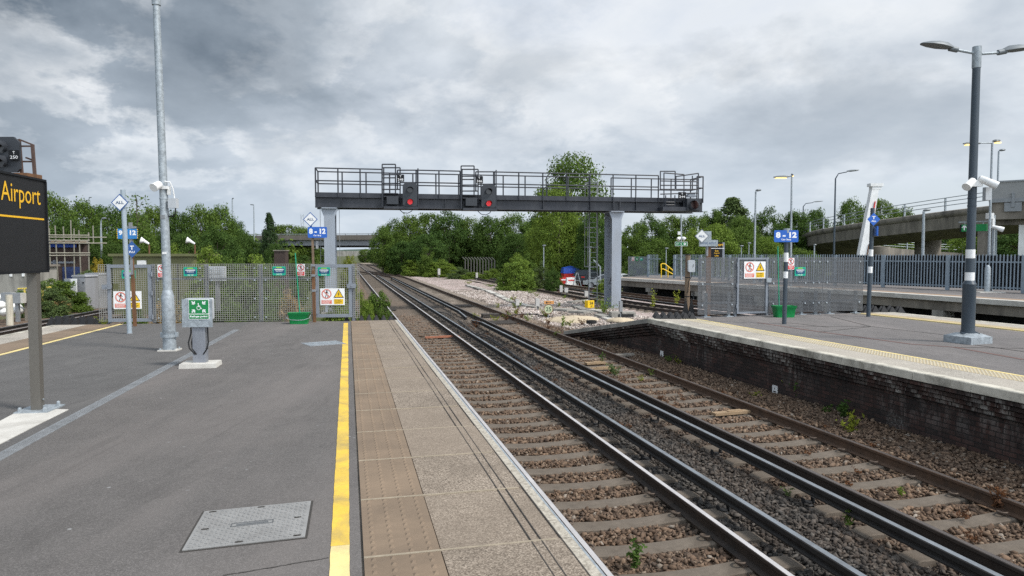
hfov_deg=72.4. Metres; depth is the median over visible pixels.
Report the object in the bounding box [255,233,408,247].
road bridge
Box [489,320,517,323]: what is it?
track grid
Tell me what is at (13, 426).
concrete pad
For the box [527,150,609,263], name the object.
tree
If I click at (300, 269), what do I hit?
warning sign
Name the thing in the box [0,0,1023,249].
sky
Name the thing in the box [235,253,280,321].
bush
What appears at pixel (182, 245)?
tree
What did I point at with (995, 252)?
lamp column
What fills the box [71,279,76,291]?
notice board
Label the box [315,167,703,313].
signal gantry
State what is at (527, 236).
tree
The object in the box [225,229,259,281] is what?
tree
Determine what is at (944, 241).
tree
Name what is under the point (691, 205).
railway signal
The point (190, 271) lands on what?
helpline sign
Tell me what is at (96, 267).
bush
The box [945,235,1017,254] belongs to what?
tree
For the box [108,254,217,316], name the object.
equipment building
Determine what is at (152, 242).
tree
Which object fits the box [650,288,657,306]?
weed plant
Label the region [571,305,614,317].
cable trough
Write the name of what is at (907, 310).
platform wall
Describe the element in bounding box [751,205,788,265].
tree
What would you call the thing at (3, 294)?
lineside box
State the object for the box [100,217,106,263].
lamp column
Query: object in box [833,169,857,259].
lamp column
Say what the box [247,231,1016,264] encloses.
woodland
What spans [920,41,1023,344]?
lamp post
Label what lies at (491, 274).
bush
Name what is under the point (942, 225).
curved ramp
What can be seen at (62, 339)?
yellow line
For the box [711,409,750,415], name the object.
loose board
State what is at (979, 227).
hanging sign
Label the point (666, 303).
conductor rail
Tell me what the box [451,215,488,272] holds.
tree
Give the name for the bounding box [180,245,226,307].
bush
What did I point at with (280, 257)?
brown hut
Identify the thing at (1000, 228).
camera
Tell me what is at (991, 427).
platform wall
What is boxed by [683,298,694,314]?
pyramid mat
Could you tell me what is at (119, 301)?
warning sign
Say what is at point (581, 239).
tree
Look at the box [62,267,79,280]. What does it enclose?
door
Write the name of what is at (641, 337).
platform wall
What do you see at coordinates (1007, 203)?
approach bridge
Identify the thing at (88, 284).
equipment cabinet
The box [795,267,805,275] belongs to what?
helpline sign
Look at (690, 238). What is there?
tree
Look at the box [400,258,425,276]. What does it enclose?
bush
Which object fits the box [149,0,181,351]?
lamp post
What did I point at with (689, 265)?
wooden post
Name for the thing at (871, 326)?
asphalt seam
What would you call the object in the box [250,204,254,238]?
lamp column
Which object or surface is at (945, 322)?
yellow line
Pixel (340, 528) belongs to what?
yellow line
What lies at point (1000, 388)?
platform edge
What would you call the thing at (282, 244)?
tree
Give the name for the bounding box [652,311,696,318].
pyramid mat
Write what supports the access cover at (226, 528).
on the platform surface at (138, 480)
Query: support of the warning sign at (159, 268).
attached to the fence at (152, 289)
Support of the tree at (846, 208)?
on the ground
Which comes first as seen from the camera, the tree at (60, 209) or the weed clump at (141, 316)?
the weed clump at (141, 316)
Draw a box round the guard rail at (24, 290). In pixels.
[17,286,50,313]
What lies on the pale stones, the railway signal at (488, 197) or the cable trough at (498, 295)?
the cable trough at (498, 295)
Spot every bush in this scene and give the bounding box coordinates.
[20,281,73,317]
[41,278,93,312]
[78,269,94,274]
[90,257,103,272]
[170,242,187,253]
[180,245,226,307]
[212,253,252,321]
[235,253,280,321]
[255,261,286,319]
[289,261,309,306]
[295,255,311,279]
[302,255,324,290]
[339,254,358,302]
[356,290,374,320]
[362,307,378,320]
[367,290,393,319]
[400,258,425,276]
[421,259,448,277]
[435,263,459,277]
[447,267,470,278]
[459,272,486,280]
[482,269,499,278]
[493,255,537,290]
[507,252,533,286]
[518,252,537,281]
[532,261,547,288]
[543,266,564,291]
[592,278,603,295]
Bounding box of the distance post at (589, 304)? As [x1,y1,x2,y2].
[585,300,593,308]
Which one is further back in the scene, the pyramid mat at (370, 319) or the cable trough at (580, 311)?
the cable trough at (580, 311)
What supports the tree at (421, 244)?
on the ground
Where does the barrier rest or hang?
on the ground
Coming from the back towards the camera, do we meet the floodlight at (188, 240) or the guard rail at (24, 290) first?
the floodlight at (188, 240)
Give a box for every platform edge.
[0,325,82,343]
[351,320,605,575]
[563,318,1023,403]
[621,277,1023,306]
[874,312,1023,327]
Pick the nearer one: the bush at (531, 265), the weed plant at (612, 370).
the weed plant at (612, 370)
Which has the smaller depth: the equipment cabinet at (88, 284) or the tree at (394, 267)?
the equipment cabinet at (88, 284)
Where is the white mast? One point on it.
(863, 244)
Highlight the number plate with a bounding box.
[772,385,777,392]
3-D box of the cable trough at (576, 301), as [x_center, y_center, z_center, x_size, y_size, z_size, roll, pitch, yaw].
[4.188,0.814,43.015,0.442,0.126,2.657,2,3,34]
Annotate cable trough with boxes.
[465,285,540,308]
[553,308,573,311]
[566,299,587,302]
[568,310,593,313]
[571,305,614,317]
[594,314,612,319]
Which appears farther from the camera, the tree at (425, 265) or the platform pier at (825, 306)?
the tree at (425, 265)
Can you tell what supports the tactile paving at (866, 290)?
on the platform
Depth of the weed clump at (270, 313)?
20.88 m
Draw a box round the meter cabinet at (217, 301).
[209,266,225,309]
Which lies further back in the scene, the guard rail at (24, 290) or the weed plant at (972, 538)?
the guard rail at (24, 290)
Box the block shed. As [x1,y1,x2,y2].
[0,264,59,293]
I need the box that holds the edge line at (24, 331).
[0,325,56,336]
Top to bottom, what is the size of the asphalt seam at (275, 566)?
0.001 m
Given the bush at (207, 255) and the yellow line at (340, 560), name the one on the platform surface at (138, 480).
the yellow line at (340, 560)
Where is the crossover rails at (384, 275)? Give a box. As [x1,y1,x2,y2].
[358,271,407,278]
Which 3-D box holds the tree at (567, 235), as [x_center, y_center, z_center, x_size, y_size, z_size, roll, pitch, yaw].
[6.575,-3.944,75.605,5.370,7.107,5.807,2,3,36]
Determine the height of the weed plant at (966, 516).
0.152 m
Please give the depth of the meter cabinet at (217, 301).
19.16 m
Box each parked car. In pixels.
[571,269,603,281]
[583,273,628,288]
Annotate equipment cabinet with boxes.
[71,275,98,308]
[84,273,106,307]
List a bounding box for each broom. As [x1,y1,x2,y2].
[295,253,299,312]
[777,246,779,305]
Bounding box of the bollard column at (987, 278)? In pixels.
[976,265,1005,292]
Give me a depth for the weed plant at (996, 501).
7.96 m
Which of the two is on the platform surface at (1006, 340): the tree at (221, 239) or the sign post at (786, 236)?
the sign post at (786, 236)
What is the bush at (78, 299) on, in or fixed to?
on the ground
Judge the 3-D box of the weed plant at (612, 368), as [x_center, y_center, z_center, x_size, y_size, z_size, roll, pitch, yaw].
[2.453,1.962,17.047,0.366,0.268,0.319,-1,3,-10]
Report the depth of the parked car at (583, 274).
68.11 m
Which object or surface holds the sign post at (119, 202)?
on the platform surface at (80, 372)
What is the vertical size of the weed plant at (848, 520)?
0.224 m
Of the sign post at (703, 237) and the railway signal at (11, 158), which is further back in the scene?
the sign post at (703, 237)
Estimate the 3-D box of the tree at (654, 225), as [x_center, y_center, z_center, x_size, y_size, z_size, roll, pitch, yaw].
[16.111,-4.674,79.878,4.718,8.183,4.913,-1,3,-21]
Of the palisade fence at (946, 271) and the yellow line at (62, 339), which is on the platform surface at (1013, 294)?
the palisade fence at (946, 271)
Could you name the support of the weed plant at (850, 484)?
on the railway track at (984, 555)
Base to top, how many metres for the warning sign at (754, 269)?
0.494 m
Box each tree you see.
[47,190,78,239]
[49,216,90,251]
[60,195,109,270]
[80,224,114,285]
[84,204,128,272]
[99,241,122,296]
[108,207,156,252]
[121,224,160,253]
[138,203,159,240]
[156,209,199,253]
[170,232,205,253]
[177,204,224,252]
[191,224,247,281]
[203,202,243,249]
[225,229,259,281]
[227,221,248,249]
[258,212,289,288]
[261,224,311,260]
[261,239,294,283]
[263,241,280,284]
[297,229,323,263]
[357,249,370,262]
[366,249,377,262]
[368,224,395,274]
[376,218,404,266]
[385,241,417,274]
[390,212,428,263]
[402,232,448,271]
[410,212,452,262]
[415,248,437,276]
[428,211,471,268]
[443,236,473,269]
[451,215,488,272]
[464,240,496,271]
[469,215,507,273]
[492,211,531,266]
[496,232,533,275]
[517,215,539,260]
[521,217,574,281]
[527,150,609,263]
[528,183,586,277]
[548,221,594,270]
[571,213,603,285]
[621,222,652,273]
[621,255,655,275]
[633,213,672,272]
[634,237,678,274]
[651,213,685,274]
[670,227,720,275]
[672,215,712,266]
[690,222,744,276]
[699,208,728,254]
[710,197,773,273]
[725,225,764,267]
[727,215,763,254]
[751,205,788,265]
[751,236,783,278]
[769,208,818,263]
[777,248,819,279]
[794,207,832,275]
[832,195,864,226]
[862,198,904,248]
[885,243,943,249]
[892,206,914,249]
[912,238,976,253]
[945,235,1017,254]
[997,233,1018,255]
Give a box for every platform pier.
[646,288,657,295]
[695,292,703,300]
[821,302,835,311]
[932,310,954,317]
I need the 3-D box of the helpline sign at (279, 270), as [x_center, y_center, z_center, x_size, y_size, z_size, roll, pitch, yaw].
[-6.219,-0.457,18.689,0.338,0.240,0.012,0,3,-6]
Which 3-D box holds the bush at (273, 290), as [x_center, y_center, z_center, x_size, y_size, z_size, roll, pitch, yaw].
[-10.370,0.290,30.051,1.399,2.895,1.456,1,3,23]
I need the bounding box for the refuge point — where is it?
[179,298,221,368]
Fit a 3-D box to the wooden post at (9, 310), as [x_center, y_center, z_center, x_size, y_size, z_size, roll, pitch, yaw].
[-20.877,0.960,29.080,0.270,1.385,0.260,0,3,0]
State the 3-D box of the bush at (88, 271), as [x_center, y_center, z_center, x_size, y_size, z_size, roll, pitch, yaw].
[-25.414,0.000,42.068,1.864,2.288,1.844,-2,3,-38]
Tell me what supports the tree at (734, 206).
on the ground
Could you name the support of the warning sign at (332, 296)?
attached to the fence at (152, 289)
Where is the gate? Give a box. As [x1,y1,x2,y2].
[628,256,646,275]
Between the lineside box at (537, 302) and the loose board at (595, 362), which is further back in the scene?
the lineside box at (537, 302)
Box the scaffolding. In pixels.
[48,220,106,280]
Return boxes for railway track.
[0,310,147,335]
[355,265,805,575]
[364,265,1023,575]
[365,264,746,315]
[372,263,819,313]
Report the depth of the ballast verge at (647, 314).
41.68 m
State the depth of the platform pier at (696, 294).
45.29 m
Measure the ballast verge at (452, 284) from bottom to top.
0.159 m
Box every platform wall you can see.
[565,323,656,354]
[623,286,1023,324]
[649,323,1023,467]
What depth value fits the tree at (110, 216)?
73.32 m
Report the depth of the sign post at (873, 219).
20.08 m
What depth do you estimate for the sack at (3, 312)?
29.86 m
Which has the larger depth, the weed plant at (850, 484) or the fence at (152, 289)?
the fence at (152, 289)
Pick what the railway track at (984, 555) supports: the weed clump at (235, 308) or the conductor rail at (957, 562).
the conductor rail at (957, 562)
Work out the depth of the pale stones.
40.70 m
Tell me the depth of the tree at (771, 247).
67.17 m
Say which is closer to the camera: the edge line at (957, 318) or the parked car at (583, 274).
the edge line at (957, 318)
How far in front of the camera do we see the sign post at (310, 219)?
18.38 m
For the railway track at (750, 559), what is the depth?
9.07 m
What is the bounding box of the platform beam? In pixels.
[621,280,1023,317]
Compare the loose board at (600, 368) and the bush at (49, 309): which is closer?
the loose board at (600, 368)
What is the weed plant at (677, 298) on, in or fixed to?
on the ballast verge at (647, 314)
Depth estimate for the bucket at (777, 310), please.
19.92 m
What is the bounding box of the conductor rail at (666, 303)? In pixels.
[494,277,770,314]
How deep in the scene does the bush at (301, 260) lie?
69.72 m
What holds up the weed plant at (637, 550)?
on the ballast bed at (697, 556)
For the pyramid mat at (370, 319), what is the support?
on the platform ramp
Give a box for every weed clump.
[118,309,148,323]
[151,297,181,323]
[213,299,245,321]
[246,294,284,321]
[277,288,301,321]
[321,302,351,320]
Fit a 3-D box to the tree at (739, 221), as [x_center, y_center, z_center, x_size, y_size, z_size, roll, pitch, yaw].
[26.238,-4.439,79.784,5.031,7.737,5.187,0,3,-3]
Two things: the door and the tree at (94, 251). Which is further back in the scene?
the tree at (94, 251)
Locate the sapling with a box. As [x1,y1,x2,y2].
[126,195,150,252]
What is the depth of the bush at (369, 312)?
21.02 m
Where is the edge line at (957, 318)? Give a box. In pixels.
[890,312,1023,325]
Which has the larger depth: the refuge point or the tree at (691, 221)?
the tree at (691, 221)
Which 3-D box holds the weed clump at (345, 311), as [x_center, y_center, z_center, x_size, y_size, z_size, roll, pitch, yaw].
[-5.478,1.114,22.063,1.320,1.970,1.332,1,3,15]
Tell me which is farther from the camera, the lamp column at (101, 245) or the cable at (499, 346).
the lamp column at (101, 245)
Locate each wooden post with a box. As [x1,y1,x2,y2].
[5,294,13,325]
[684,254,694,309]
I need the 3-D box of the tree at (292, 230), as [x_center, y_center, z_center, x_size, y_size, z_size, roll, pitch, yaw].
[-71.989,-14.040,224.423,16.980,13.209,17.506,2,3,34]
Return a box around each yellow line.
[0,324,121,354]
[329,545,349,575]
[331,323,349,545]
[698,319,1023,376]
[860,313,1023,331]
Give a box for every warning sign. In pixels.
[113,291,141,308]
[157,265,161,276]
[297,264,304,275]
[320,288,344,304]
[744,261,765,278]
[788,258,793,269]
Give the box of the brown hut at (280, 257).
[273,250,288,307]
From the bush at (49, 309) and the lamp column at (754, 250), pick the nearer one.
the bush at (49, 309)
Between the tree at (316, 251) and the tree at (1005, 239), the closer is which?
the tree at (1005, 239)
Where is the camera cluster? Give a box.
[677,231,685,240]
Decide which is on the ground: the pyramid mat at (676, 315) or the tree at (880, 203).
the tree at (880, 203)
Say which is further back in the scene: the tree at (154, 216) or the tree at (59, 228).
the tree at (154, 216)
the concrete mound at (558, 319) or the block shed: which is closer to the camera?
the concrete mound at (558, 319)
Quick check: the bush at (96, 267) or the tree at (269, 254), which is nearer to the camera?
the bush at (96, 267)
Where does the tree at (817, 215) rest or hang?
on the ground
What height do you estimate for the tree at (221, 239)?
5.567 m
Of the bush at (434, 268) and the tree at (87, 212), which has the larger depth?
the bush at (434, 268)
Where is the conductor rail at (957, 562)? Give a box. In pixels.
[390,278,1002,575]
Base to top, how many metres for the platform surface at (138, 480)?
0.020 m
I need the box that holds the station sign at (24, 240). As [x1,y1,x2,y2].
[0,170,64,413]
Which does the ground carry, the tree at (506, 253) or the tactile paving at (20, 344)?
the tree at (506, 253)
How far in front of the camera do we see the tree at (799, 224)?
84.73 m
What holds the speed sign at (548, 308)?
on the ballast verge at (452, 284)
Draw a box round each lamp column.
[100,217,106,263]
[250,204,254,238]
[665,248,668,274]
[680,214,681,279]
[753,189,760,260]
[773,174,793,273]
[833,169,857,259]
[921,209,930,254]
[963,139,1001,254]
[994,149,1005,254]
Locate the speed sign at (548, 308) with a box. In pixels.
[543,301,553,317]
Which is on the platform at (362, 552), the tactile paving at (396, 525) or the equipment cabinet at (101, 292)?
the tactile paving at (396, 525)
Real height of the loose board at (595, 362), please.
0.065 m
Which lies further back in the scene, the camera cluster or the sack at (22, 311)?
the camera cluster
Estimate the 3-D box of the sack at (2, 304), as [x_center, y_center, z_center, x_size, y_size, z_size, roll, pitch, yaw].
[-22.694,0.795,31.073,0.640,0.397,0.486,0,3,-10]
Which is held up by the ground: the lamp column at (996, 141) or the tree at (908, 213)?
the tree at (908, 213)
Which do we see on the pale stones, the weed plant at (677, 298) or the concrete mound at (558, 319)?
the concrete mound at (558, 319)
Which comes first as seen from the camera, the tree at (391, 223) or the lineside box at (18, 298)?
the lineside box at (18, 298)
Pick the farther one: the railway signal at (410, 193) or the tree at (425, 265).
the tree at (425, 265)
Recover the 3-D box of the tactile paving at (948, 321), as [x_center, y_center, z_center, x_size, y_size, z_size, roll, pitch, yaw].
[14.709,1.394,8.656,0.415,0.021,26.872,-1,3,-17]
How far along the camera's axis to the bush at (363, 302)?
22.01 m
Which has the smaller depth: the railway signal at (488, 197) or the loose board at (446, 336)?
the loose board at (446, 336)
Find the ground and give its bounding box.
[0,256,830,323]
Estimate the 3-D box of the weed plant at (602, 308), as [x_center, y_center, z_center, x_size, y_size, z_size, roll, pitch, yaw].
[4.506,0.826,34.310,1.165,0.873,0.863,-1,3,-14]
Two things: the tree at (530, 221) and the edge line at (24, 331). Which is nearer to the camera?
the edge line at (24, 331)
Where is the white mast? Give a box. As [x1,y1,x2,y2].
[857,183,883,254]
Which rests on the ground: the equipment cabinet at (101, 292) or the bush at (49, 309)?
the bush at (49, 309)
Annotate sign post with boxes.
[111,190,132,333]
[117,222,139,325]
[303,212,326,321]
[695,229,717,315]
[774,228,797,323]
[866,208,879,316]
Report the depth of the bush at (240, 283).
29.73 m
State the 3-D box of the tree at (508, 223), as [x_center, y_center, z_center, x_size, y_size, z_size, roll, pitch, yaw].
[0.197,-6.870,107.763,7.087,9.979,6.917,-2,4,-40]
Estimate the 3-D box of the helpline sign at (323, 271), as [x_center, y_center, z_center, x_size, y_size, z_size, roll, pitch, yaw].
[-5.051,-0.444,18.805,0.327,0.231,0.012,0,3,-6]
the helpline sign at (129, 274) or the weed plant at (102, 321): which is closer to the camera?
the helpline sign at (129, 274)
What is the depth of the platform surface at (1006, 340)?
15.53 m
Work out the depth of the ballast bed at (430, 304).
43.85 m
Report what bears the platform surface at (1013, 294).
on the platform
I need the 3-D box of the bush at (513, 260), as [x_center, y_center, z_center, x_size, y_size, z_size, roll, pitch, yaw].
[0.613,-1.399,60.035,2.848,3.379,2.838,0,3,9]
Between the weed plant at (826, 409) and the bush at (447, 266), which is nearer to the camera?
the weed plant at (826, 409)
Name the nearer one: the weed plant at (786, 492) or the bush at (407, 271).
the weed plant at (786, 492)
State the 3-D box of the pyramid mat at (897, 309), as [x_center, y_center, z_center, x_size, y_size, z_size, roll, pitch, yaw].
[11.628,0.656,21.971,1.200,0.234,0.500,1,3,11]
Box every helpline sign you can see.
[122,270,135,278]
[183,267,196,275]
[273,266,285,274]
[318,267,329,275]
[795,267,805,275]
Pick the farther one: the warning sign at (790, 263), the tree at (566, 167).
the tree at (566, 167)
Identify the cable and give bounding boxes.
[458,320,541,375]
[476,333,525,363]
[511,313,569,323]
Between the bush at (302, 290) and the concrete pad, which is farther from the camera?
the bush at (302, 290)
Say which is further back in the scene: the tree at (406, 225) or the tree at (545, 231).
the tree at (406, 225)
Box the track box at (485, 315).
[481,313,499,317]
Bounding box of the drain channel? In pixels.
[0,329,239,460]
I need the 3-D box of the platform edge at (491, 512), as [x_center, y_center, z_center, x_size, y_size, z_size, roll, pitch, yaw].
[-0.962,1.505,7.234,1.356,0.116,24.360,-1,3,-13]
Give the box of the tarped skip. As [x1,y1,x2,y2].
[561,266,578,277]
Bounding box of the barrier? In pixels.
[565,277,575,284]
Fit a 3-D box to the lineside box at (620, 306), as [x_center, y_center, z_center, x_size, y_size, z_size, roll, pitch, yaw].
[4.729,0.977,30.224,0.186,0.838,0.167,-1,3,-17]
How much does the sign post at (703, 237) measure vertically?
3.891 m
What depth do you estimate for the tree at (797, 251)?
69.08 m
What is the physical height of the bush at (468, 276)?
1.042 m
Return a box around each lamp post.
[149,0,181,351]
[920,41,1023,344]
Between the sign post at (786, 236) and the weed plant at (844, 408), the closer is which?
the weed plant at (844, 408)
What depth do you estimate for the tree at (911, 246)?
124.66 m
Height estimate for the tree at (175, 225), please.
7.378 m
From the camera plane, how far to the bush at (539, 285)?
59.77 m
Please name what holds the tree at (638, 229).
on the ground
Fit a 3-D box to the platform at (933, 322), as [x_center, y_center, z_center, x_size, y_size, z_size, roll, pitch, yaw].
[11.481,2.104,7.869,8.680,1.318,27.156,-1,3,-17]
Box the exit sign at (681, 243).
[675,242,687,245]
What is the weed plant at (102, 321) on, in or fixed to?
on the platform ramp
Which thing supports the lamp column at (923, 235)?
on the ground
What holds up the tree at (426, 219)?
on the ground
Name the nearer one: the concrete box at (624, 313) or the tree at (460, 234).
the concrete box at (624, 313)
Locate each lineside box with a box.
[1,292,15,301]
[10,293,26,321]
[24,295,27,320]
[535,298,539,309]
[619,301,622,317]
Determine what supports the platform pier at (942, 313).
on the ground
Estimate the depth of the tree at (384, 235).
99.12 m
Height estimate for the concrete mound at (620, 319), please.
0.196 m
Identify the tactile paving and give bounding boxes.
[0,324,115,353]
[351,320,447,575]
[622,277,1023,300]
[682,319,1023,381]
[864,313,1023,329]
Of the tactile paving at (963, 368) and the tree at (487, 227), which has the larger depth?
the tree at (487, 227)
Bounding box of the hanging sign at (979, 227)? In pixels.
[958,215,995,290]
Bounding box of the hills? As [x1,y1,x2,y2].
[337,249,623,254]
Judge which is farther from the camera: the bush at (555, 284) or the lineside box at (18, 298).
the bush at (555, 284)
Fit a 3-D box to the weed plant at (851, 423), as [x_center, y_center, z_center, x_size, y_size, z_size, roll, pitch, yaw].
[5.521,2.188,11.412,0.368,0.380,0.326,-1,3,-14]
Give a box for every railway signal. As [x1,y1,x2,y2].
[0,137,41,178]
[382,164,418,213]
[460,165,496,214]
[658,171,700,211]
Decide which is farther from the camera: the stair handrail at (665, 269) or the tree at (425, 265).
the tree at (425, 265)
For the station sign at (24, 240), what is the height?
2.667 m
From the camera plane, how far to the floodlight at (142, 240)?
39.84 m
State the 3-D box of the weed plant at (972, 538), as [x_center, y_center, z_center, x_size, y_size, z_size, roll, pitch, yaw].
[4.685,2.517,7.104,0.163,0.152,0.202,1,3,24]
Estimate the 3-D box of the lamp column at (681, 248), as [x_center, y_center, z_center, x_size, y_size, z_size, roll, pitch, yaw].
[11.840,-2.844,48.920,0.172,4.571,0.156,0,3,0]
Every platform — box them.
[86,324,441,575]
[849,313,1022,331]
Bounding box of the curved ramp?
[802,192,1018,256]
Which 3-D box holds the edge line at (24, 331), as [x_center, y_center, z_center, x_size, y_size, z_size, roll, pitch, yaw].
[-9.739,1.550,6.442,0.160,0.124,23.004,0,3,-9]
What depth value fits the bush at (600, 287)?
49.85 m
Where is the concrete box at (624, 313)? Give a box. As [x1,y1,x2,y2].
[609,311,635,316]
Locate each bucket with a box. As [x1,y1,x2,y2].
[286,312,310,323]
[771,305,796,317]
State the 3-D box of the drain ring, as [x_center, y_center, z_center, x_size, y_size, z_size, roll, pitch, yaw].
[3.279,1.396,28.883,0.440,0.130,0.440,0,3,0]
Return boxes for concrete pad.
[0,409,68,443]
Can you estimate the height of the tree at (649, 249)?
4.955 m
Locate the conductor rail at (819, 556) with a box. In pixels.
[376,275,865,575]
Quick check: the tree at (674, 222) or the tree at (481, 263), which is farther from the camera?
the tree at (481, 263)
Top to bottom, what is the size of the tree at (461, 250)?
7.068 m
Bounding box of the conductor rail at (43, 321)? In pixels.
[0,307,113,330]
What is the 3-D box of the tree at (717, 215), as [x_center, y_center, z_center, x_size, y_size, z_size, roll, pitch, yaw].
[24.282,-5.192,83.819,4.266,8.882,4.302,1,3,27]
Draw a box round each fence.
[98,264,359,322]
[647,254,659,276]
[673,254,832,281]
[697,257,863,317]
[833,254,1023,292]
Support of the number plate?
attached to the platform wall at (991, 427)
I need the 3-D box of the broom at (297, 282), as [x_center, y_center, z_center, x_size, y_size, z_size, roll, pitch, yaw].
[-5.502,-0.004,18.134,0.243,1.801,0.067,0,3,0]
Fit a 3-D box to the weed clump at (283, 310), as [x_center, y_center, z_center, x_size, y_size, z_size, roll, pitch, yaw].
[-6.853,1.056,21.605,1.282,2.130,1.342,1,3,13]
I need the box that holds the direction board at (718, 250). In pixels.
[705,242,724,280]
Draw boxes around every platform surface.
[0,321,361,575]
[0,322,250,451]
[629,275,1023,298]
[695,312,1023,375]
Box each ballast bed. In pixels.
[346,263,556,332]
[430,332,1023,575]
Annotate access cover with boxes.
[179,501,312,552]
[301,340,346,346]
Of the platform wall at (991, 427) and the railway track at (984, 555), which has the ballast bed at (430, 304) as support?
the railway track at (984, 555)
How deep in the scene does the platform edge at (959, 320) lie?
19.33 m
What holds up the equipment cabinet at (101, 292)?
on the ballast verge at (3, 322)
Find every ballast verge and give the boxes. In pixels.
[0,298,159,331]
[409,275,594,325]
[466,276,753,317]
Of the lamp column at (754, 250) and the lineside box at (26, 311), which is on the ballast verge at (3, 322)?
the lineside box at (26, 311)
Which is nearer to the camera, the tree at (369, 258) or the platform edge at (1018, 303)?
the platform edge at (1018, 303)
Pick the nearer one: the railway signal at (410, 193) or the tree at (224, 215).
the railway signal at (410, 193)
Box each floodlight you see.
[140,237,149,253]
[186,237,195,253]
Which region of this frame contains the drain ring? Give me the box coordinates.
[586,320,596,323]
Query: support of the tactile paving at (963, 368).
on the platform at (933, 322)
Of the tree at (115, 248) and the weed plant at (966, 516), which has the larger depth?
the tree at (115, 248)
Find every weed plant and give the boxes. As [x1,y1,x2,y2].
[95,316,107,323]
[595,297,617,312]
[606,363,620,372]
[610,364,620,374]
[626,538,647,569]
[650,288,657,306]
[673,290,680,302]
[780,486,794,495]
[821,404,832,411]
[836,409,863,430]
[837,399,850,416]
[842,477,852,485]
[842,509,853,525]
[897,487,904,495]
[954,506,970,518]
[964,530,982,541]
[987,485,1007,508]
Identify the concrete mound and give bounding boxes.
[543,315,598,322]
[606,317,633,321]
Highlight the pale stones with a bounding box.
[451,290,650,328]
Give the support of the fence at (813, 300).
on the platform surface at (1006, 340)
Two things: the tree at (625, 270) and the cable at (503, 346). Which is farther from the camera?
the tree at (625, 270)
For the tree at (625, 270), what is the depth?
65.31 m
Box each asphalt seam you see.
[225,557,328,574]
[758,322,1021,358]
[834,317,942,334]
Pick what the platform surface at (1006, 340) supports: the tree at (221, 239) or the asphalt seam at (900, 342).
the asphalt seam at (900, 342)
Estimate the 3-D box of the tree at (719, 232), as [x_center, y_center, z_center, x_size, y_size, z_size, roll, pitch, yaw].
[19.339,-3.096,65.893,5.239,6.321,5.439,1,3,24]
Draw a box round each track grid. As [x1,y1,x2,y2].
[455,304,472,306]
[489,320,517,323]
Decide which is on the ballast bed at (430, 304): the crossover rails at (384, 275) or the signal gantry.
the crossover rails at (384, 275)
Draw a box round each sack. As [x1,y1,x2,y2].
[0,301,5,309]
[0,308,5,316]
[13,306,24,314]
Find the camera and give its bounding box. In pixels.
[986,213,1004,231]
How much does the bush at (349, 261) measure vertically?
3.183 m
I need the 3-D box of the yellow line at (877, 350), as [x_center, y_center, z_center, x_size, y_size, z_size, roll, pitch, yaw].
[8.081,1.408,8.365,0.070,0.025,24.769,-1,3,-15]
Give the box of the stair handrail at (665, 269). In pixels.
[660,263,672,277]
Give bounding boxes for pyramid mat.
[46,315,109,325]
[344,315,393,320]
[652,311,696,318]
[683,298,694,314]
[859,305,904,312]
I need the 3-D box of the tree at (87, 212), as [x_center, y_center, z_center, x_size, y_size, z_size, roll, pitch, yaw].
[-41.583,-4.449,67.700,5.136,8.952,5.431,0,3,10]
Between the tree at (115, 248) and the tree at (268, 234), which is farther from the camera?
the tree at (268, 234)
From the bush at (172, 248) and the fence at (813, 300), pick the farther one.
the bush at (172, 248)
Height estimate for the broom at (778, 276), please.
1.995 m
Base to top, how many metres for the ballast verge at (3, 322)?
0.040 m
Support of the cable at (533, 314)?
on the pale stones
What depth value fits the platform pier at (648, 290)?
50.37 m
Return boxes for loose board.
[425,335,459,337]
[584,361,605,364]
[591,366,615,369]
[617,353,642,356]
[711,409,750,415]
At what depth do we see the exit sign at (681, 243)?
48.70 m
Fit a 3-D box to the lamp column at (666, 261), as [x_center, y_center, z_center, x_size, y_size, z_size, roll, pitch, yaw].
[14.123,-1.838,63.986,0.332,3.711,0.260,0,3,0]
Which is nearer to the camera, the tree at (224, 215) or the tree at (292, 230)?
the tree at (224, 215)
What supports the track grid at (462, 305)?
on the railway track at (984, 555)
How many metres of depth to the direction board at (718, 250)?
46.88 m
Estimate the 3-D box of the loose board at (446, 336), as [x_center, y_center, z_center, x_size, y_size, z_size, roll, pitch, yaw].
[-2.429,1.699,24.416,1.200,0.065,0.140,-1,3,-15]
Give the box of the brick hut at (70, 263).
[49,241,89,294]
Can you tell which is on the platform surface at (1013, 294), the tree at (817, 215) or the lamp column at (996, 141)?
the lamp column at (996, 141)
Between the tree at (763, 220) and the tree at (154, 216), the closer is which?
the tree at (154, 216)
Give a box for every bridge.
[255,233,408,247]
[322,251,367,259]
[977,179,1023,255]
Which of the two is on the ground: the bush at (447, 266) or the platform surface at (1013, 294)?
the bush at (447, 266)
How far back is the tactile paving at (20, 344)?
15.33 m
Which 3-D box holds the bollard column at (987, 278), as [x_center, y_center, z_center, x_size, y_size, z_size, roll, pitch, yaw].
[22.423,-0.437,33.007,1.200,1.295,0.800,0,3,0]
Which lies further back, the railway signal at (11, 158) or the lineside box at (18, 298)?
the lineside box at (18, 298)

